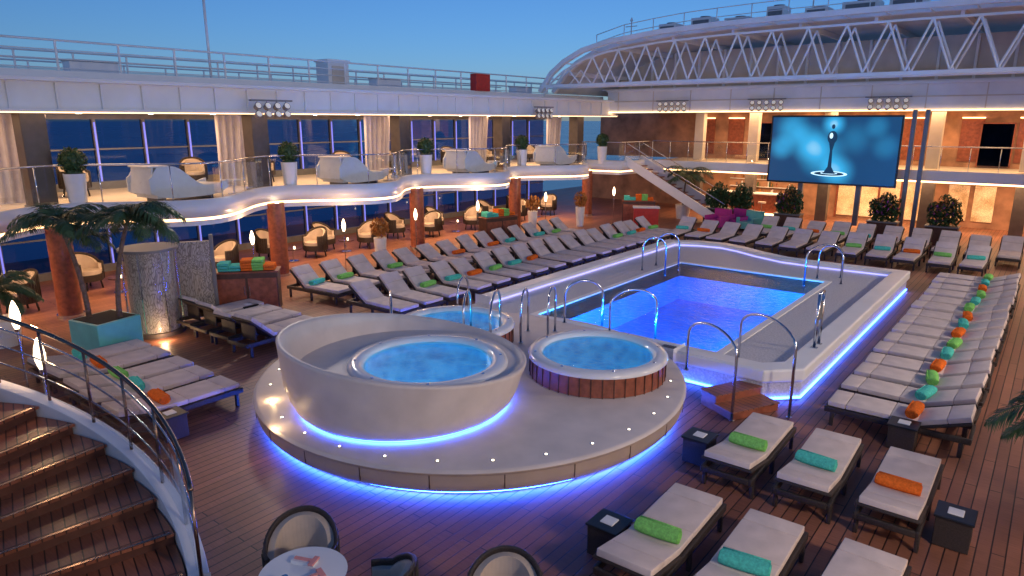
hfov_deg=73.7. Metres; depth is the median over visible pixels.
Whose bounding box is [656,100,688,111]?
floodlight cluster
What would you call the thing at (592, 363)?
whirlpool tub
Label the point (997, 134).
glazed door
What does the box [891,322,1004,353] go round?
sun lounger
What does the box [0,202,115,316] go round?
potted palm tree
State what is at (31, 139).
gallery column
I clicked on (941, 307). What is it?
sun lounger
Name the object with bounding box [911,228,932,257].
sun lounger
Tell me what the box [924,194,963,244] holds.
potted shrub
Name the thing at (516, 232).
sun lounger
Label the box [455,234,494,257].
sun lounger
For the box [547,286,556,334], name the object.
pool handrail
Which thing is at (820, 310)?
pool handrail
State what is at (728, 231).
sun lounger
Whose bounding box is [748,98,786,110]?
floodlight cluster
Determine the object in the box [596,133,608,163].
topiary planter
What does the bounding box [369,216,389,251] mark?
potted shrub
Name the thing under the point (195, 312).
sun lounger
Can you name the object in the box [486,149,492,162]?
gallery armchair
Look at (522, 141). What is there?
topiary planter
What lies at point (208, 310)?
sun lounger
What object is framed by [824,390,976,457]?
sun lounger
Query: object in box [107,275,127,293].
coffee table
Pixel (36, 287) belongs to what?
lounge armchair
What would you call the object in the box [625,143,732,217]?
white staircase
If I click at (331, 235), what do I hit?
lounge armchair
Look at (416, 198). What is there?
wood column
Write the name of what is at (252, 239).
torch lamp
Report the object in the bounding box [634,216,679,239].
sun lounger
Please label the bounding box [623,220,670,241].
sun lounger
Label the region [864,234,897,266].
sun lounger
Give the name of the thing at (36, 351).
torch lamp
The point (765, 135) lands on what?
glazed door
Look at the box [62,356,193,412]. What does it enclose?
sun lounger
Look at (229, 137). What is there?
curtain
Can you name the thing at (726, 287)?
swimming pool
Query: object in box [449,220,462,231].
coffee table
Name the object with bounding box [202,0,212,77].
lamp mast
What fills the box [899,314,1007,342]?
sun lounger
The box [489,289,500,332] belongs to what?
pool handrail
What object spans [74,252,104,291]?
lounge armchair
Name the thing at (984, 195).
aft gallery
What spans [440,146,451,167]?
gallery armchair
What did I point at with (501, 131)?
gallery column
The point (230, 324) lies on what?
sun lounger
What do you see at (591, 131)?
window
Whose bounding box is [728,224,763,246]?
sun lounger
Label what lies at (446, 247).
sun lounger
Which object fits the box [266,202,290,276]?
wood column
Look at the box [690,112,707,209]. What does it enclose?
aft column
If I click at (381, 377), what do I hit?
whirlpool bowl
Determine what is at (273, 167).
gallery armchair
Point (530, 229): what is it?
sun lounger
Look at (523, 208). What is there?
lounge armchair
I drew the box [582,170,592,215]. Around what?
wood column
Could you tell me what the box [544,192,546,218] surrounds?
torch lamp
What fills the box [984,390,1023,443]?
potted palm tree
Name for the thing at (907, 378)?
sun lounger
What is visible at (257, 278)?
towel cabinet
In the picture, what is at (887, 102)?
floodlight cluster
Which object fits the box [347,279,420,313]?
sun lounger
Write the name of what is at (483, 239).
sun lounger
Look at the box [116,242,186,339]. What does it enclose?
textured stone column
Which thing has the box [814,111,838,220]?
aft column
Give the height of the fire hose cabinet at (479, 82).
0.925 m
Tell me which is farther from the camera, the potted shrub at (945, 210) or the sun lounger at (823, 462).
the potted shrub at (945, 210)
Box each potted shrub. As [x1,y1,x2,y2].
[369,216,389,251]
[525,195,539,226]
[573,191,587,226]
[924,194,963,244]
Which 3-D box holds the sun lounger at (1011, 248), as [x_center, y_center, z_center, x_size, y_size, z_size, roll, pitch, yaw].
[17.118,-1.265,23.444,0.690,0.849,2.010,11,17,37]
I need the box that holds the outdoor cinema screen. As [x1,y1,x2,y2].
[767,115,905,225]
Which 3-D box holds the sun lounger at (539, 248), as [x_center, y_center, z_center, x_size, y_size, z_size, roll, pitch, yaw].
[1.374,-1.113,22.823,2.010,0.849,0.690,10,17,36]
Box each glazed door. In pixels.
[759,122,771,158]
[975,122,1016,167]
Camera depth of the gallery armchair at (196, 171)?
22.22 m
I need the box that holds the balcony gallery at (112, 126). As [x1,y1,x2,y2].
[0,67,651,281]
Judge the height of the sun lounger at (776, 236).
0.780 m
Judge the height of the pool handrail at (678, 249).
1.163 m
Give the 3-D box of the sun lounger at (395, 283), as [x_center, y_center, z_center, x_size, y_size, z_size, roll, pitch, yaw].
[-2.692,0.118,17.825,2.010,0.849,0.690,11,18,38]
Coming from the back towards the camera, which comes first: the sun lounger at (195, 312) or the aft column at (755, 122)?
the aft column at (755, 122)
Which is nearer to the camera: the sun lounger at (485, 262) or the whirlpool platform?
the whirlpool platform
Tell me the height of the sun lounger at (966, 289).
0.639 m
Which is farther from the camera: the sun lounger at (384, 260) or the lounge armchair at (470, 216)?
the lounge armchair at (470, 216)
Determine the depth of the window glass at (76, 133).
25.16 m
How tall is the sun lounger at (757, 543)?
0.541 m
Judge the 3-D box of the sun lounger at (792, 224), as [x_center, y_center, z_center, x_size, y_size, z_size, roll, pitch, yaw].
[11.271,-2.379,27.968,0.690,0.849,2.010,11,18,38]
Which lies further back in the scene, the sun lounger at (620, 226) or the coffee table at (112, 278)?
the sun lounger at (620, 226)
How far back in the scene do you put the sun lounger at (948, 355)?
13.09 m
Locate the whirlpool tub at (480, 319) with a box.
[405,305,514,342]
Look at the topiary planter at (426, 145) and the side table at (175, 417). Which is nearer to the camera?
the side table at (175, 417)
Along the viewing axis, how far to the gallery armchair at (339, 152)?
26.92 m
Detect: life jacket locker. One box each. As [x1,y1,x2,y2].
[60,59,118,72]
[368,77,400,86]
[508,86,531,92]
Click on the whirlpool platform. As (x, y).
(532, 433)
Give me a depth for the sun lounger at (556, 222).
28.23 m
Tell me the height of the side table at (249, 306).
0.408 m
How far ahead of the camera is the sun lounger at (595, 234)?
25.61 m
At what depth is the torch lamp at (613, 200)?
31.83 m
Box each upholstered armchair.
[704,208,731,229]
[724,208,748,221]
[736,210,764,228]
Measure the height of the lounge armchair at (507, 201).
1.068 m
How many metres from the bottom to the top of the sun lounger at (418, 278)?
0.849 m
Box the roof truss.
[538,0,1023,96]
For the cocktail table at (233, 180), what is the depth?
20.23 m
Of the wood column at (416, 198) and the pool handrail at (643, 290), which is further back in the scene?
the wood column at (416, 198)
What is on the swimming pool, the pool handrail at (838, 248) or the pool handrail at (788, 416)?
the pool handrail at (838, 248)
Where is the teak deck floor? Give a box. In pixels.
[0,186,1023,575]
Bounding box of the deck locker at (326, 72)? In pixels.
[314,59,349,83]
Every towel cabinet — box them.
[216,257,282,306]
[478,208,517,240]
[622,194,655,221]
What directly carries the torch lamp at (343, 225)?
on the teak deck floor
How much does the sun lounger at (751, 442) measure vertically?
0.541 m
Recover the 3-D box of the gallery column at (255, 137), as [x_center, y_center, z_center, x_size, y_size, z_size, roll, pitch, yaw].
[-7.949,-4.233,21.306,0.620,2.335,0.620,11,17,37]
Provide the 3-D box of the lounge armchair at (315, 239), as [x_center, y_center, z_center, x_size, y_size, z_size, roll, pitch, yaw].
[-7.076,-1.646,24.550,0.906,1.068,0.872,7,15,26]
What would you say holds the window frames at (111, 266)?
in the balcony gallery at (112, 126)
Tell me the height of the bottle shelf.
1.113 m
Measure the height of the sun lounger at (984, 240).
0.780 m
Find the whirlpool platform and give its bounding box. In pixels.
[253,313,685,492]
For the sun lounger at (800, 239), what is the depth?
25.44 m
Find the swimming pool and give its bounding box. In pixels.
[472,239,909,399]
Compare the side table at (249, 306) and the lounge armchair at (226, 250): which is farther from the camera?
the lounge armchair at (226, 250)
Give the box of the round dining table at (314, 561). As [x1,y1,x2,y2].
[258,547,347,575]
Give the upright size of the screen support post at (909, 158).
5.200 m
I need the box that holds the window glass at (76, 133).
[0,119,543,276]
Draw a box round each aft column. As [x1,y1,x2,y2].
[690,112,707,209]
[744,112,761,192]
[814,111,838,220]
[916,111,946,227]
[1008,143,1023,236]
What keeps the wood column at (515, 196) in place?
on the teak deck floor
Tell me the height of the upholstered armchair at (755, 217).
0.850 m
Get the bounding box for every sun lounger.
[26,339,150,390]
[46,346,173,401]
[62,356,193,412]
[78,365,215,425]
[100,375,242,442]
[176,295,263,335]
[190,301,281,342]
[209,309,301,344]
[227,313,312,357]
[287,264,354,305]
[318,258,382,291]
[346,253,406,283]
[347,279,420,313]
[370,249,431,277]
[377,271,445,308]
[391,247,451,272]
[401,265,466,305]
[415,243,473,266]
[428,260,493,300]
[435,239,476,267]
[448,257,512,290]
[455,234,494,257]
[471,251,532,283]
[473,231,514,256]
[490,227,531,250]
[490,246,549,278]
[506,224,546,247]
[509,243,567,273]
[521,222,558,238]
[526,239,583,267]
[537,219,577,240]
[542,235,597,263]
[549,217,585,232]
[558,234,612,259]
[573,229,625,254]
[586,228,636,251]
[593,483,726,575]
[599,223,648,247]
[612,221,660,243]
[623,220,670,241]
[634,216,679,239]
[663,216,696,239]
[683,220,719,240]
[694,508,808,575]
[700,412,796,499]
[704,222,741,242]
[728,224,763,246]
[753,226,788,252]
[760,215,779,237]
[772,428,863,524]
[777,228,813,256]
[783,217,802,238]
[804,231,840,259]
[806,220,826,240]
[820,538,911,575]
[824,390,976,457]
[831,221,851,245]
[835,232,868,263]
[838,374,982,435]
[852,362,988,406]
[852,446,943,553]
[856,223,876,248]
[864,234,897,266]
[864,352,992,400]
[870,341,995,376]
[872,225,904,251]
[882,331,1000,366]
[891,237,926,270]
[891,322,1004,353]
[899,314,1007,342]
[906,308,1009,333]
[908,300,1011,323]
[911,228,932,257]
[918,294,1014,318]
[923,288,1016,313]
[925,241,958,272]
[928,282,1018,301]
[929,230,961,258]
[930,277,1019,294]
[936,272,1020,289]
[957,244,991,276]
[962,234,991,260]
[994,235,1023,268]
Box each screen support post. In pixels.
[898,110,917,226]
[908,110,930,236]
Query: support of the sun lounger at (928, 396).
on the teak deck floor
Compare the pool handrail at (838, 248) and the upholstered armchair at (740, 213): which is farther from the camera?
the upholstered armchair at (740, 213)
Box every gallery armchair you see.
[55,163,91,196]
[179,157,207,179]
[271,161,275,181]
[333,150,352,156]
[389,149,391,171]
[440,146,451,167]
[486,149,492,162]
[526,145,534,161]
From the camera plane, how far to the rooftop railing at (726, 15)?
28.17 m
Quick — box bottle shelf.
[730,173,796,192]
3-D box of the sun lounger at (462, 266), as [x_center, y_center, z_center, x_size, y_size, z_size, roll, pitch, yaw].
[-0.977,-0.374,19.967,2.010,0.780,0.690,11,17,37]
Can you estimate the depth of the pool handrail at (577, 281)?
14.94 m
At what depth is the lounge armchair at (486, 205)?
33.25 m
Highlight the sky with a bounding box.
[0,0,936,120]
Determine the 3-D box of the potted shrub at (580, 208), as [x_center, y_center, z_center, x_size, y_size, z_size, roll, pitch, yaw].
[3.147,-3.674,31.555,0.701,1.650,0.724,0,14,2]
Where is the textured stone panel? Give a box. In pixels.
[170,234,219,317]
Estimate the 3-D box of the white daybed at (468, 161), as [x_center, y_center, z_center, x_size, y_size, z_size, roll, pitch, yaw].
[-1.685,-5.166,27.918,1.100,0.975,2.300,9,16,32]
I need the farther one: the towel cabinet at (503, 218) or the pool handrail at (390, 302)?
the towel cabinet at (503, 218)
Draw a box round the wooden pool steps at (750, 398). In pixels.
[700,380,779,419]
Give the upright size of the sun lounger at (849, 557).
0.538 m
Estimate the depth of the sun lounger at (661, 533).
7.38 m
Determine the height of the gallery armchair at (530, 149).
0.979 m
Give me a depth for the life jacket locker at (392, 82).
27.60 m
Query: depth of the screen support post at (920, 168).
27.65 m
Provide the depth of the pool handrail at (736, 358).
11.16 m
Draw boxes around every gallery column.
[11,113,58,206]
[241,114,272,189]
[390,115,411,177]
[493,116,509,169]
[568,117,583,162]
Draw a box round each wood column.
[44,227,85,319]
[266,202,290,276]
[409,188,424,249]
[509,178,521,228]
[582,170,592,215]
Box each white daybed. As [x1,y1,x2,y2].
[126,165,228,200]
[317,156,388,183]
[443,150,497,172]
[533,146,576,164]
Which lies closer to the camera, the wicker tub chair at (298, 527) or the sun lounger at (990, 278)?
the wicker tub chair at (298, 527)
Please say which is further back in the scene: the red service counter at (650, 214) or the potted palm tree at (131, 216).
the red service counter at (650, 214)
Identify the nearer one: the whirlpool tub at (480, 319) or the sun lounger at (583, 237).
the whirlpool tub at (480, 319)
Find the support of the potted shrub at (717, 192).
on the teak deck floor
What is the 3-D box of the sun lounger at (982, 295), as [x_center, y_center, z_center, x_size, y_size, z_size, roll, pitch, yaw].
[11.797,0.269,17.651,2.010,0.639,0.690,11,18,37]
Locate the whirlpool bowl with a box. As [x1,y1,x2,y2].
[275,313,525,441]
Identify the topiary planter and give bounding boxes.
[56,146,87,202]
[277,140,299,184]
[417,137,433,173]
[514,135,528,165]
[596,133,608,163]
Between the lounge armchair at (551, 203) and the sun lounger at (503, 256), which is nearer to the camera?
the sun lounger at (503, 256)
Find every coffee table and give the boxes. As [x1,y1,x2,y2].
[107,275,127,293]
[288,246,301,261]
[338,238,353,251]
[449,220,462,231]
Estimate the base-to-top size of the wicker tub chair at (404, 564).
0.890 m
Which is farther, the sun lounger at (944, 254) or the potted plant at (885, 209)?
the potted plant at (885, 209)
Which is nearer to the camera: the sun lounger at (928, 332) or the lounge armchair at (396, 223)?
the sun lounger at (928, 332)
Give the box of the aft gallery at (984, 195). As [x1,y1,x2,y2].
[592,78,1023,231]
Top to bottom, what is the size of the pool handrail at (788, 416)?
1.554 m
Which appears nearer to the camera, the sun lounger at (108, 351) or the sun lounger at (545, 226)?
the sun lounger at (108, 351)
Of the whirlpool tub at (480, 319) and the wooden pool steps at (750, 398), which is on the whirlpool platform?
the whirlpool tub at (480, 319)
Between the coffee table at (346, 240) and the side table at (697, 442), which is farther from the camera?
the coffee table at (346, 240)
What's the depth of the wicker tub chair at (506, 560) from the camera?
6.40 m
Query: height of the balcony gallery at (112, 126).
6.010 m
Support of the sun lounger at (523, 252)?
on the teak deck floor
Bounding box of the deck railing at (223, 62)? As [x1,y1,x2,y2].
[0,35,578,95]
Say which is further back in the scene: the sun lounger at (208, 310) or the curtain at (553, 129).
the curtain at (553, 129)
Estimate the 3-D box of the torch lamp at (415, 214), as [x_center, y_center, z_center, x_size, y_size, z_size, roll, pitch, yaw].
[-3.398,-1.929,24.194,0.280,1.780,0.280,11,17,37]
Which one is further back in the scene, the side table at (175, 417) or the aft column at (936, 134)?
the aft column at (936, 134)
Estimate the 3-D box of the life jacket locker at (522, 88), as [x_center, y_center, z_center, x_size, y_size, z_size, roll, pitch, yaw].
[0.431,-9.919,34.760,0.560,0.645,1.360,11,17,37]
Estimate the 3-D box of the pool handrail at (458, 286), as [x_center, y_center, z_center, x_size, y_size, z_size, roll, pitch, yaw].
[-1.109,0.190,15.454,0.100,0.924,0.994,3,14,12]
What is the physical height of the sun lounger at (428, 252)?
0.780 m
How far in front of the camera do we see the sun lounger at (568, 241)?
24.17 m
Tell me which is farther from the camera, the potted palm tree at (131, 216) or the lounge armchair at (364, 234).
the lounge armchair at (364, 234)
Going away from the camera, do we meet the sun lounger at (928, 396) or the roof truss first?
the sun lounger at (928, 396)
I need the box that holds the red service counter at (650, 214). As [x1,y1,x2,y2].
[633,206,659,225]
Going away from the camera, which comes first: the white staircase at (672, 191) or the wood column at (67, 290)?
the wood column at (67, 290)
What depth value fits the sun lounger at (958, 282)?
18.79 m
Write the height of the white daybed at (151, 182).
0.975 m
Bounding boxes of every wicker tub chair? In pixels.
[261,505,339,567]
[371,552,418,575]
[467,545,542,575]
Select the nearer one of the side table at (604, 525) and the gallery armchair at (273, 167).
the side table at (604, 525)
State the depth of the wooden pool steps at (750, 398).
11.60 m
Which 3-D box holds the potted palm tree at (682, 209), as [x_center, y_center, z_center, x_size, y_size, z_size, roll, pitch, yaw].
[8.699,-4.731,33.852,2.643,2.603,2.315,11,17,37]
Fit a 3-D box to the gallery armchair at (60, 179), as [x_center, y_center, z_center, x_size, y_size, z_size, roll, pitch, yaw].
[-12.543,-3.111,19.557,0.799,0.979,0.830,7,15,26]
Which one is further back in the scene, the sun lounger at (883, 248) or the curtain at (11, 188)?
the sun lounger at (883, 248)
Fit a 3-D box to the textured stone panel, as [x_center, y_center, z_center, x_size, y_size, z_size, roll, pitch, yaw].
[-7.732,-0.251,16.705,0.920,2.100,0.140,-5,15,-21]
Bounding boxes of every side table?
[151,406,188,442]
[243,302,258,308]
[585,508,633,554]
[681,427,718,465]
[885,415,921,451]
[931,500,978,554]
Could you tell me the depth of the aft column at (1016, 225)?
28.49 m
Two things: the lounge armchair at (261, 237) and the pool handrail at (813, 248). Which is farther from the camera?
the lounge armchair at (261, 237)
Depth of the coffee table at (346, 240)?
25.55 m
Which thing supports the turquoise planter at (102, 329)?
on the teak deck floor
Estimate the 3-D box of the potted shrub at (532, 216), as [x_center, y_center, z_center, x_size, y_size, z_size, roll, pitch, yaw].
[0.921,-3.301,30.067,0.733,1.636,0.706,6,15,22]
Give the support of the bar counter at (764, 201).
on the teak deck floor
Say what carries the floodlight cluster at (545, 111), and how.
attached to the balcony gallery at (112, 126)
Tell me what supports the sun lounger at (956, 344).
on the teak deck floor
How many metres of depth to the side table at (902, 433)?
10.15 m
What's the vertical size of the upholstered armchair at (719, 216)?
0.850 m
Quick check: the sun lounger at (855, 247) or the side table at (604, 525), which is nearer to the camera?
the side table at (604, 525)
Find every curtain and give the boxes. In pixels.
[0,114,25,204]
[214,115,247,186]
[363,116,389,170]
[469,117,487,161]
[546,117,561,145]
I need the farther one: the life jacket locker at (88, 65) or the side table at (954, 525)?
the life jacket locker at (88, 65)
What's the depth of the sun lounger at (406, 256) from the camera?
21.75 m
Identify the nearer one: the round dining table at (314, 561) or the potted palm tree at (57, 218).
the round dining table at (314, 561)
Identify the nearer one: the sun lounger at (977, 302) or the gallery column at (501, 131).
the sun lounger at (977, 302)
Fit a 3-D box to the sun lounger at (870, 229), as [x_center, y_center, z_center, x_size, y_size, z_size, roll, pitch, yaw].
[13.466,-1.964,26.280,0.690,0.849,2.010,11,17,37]
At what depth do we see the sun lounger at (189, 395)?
11.07 m
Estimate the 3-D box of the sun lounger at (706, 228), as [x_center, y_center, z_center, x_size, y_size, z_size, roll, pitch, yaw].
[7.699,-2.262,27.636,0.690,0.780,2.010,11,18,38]
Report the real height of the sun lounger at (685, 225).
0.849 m
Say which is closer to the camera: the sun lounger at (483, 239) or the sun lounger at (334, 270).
the sun lounger at (334, 270)
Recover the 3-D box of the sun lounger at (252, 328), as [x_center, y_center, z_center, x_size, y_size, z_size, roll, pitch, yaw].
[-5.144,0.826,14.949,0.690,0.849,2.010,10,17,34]
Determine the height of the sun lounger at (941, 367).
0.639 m
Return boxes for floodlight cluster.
[249,99,291,118]
[534,106,553,118]
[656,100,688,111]
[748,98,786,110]
[865,96,911,109]
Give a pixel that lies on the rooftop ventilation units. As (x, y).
(824, 8)
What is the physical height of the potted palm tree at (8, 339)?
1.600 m
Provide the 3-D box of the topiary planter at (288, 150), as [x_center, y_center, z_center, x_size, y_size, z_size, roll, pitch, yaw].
[-7.037,-3.894,21.563,0.721,1.533,0.719,8,16,30]
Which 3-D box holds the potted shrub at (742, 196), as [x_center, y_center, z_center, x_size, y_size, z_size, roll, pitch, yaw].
[10.622,-3.916,31.713,1.322,2.044,0.932,11,17,37]
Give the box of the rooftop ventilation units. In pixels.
[659,0,930,28]
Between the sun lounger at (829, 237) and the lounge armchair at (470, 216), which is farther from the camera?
the lounge armchair at (470, 216)
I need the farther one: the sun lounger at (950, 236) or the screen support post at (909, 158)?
the screen support post at (909, 158)
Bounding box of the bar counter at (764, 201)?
[713,190,786,215]
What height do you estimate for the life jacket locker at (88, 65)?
0.645 m
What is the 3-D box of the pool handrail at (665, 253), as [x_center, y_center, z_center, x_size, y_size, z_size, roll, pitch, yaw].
[4.223,-0.956,20.276,0.779,1.163,0.099,1,14,2]
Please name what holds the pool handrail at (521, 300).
on the whirlpool platform
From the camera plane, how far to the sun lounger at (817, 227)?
27.68 m
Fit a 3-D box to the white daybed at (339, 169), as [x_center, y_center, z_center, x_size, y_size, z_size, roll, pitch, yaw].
[-5.428,-4.045,23.365,1.100,0.975,2.300,9,16,32]
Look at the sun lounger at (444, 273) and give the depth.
19.25 m
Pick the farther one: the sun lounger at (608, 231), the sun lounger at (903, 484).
the sun lounger at (608, 231)
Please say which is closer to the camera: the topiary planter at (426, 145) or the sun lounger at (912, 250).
the sun lounger at (912, 250)
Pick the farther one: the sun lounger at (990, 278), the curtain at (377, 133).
the curtain at (377, 133)
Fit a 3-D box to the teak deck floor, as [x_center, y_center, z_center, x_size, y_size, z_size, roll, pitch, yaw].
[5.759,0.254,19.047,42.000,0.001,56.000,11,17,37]
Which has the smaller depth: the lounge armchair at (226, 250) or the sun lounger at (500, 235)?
the lounge armchair at (226, 250)
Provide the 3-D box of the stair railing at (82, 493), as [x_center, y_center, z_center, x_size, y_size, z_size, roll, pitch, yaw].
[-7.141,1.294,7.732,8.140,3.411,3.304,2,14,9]
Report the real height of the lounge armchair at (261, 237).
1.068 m
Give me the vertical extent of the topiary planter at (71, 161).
1.533 m
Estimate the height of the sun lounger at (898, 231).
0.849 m
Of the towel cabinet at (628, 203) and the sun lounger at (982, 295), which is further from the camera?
the towel cabinet at (628, 203)
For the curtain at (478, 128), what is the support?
hanging from the balcony gallery at (112, 126)
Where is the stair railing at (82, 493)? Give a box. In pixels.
[0,315,210,575]
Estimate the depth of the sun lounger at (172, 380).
11.64 m
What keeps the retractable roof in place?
on the aft gallery at (984, 195)
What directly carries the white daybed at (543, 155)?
on the balcony gallery at (112, 126)
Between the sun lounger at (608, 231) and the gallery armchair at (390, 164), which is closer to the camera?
the sun lounger at (608, 231)
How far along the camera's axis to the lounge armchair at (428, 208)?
30.55 m
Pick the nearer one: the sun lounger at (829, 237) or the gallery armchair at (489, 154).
the sun lounger at (829, 237)
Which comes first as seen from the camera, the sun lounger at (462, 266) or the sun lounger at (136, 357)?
the sun lounger at (136, 357)
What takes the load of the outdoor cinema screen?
attached to the aft gallery at (984, 195)
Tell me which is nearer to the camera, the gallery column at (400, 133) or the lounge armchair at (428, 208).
the gallery column at (400, 133)
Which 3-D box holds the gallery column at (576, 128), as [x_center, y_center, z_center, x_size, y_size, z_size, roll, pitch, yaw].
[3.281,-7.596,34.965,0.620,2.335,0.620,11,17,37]
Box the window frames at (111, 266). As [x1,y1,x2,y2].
[0,113,544,281]
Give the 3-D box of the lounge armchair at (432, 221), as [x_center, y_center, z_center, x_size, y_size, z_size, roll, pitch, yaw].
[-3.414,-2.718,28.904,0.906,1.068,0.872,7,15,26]
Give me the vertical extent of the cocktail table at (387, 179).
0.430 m
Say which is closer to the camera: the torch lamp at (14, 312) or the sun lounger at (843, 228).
the torch lamp at (14, 312)
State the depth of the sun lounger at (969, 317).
15.56 m
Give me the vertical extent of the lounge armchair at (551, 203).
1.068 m
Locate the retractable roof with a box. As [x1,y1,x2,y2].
[557,6,1023,96]
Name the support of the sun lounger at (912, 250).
on the teak deck floor
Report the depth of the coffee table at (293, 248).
23.79 m
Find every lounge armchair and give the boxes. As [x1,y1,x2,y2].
[2,268,41,312]
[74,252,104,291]
[214,239,239,267]
[254,228,270,260]
[302,226,327,258]
[311,222,335,251]
[356,219,379,248]
[384,212,404,238]
[424,206,443,229]
[424,210,441,237]
[463,205,482,230]
[477,199,493,211]
[506,195,508,208]
[521,198,526,219]
[540,194,556,215]
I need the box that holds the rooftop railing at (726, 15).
[596,0,915,42]
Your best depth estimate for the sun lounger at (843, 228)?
27.10 m
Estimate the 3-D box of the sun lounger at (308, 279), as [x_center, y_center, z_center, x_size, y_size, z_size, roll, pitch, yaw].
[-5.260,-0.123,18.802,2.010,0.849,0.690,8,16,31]
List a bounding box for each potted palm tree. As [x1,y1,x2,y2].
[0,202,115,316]
[0,270,43,348]
[67,201,186,316]
[660,165,713,218]
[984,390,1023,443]
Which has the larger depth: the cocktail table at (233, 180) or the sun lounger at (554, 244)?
the sun lounger at (554, 244)
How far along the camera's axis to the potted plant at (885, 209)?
27.87 m
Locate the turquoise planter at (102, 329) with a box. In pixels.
[68,309,143,349]
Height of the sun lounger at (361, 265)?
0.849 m
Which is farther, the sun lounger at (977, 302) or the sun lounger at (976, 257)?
the sun lounger at (976, 257)
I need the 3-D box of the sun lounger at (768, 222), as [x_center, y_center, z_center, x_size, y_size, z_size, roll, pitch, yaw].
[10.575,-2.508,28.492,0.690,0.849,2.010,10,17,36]
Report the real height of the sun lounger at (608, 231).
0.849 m
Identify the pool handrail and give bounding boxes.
[389,290,392,313]
[456,276,469,304]
[462,290,471,325]
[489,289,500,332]
[518,288,529,342]
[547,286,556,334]
[562,279,603,325]
[608,288,657,338]
[641,236,666,274]
[655,233,679,269]
[683,322,737,421]
[738,313,797,418]
[802,243,843,284]
[810,290,825,348]
[815,245,844,284]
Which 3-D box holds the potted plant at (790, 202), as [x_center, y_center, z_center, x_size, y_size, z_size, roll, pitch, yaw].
[12.303,-3.581,30.360,1.323,2.040,1.012,11,17,37]
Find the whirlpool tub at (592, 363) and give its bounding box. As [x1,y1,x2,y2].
[528,329,667,398]
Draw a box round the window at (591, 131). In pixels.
[543,121,675,190]
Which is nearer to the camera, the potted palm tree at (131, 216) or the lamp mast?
the potted palm tree at (131, 216)
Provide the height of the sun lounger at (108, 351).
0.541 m
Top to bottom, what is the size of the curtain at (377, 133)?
2.270 m
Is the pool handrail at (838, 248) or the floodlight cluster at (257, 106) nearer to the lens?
the pool handrail at (838, 248)
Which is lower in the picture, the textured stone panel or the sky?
the textured stone panel
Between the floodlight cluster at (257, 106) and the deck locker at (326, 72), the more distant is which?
the deck locker at (326, 72)
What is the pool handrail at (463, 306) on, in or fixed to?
on the whirlpool platform
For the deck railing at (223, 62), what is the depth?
22.61 m
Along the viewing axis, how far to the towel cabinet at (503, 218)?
26.90 m
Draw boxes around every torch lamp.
[9,300,28,387]
[33,338,46,394]
[250,230,254,257]
[341,219,346,270]
[414,209,418,257]
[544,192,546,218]
[610,187,614,224]
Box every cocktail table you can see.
[223,179,242,194]
[380,168,393,180]
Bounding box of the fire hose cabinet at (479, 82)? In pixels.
[470,73,489,90]

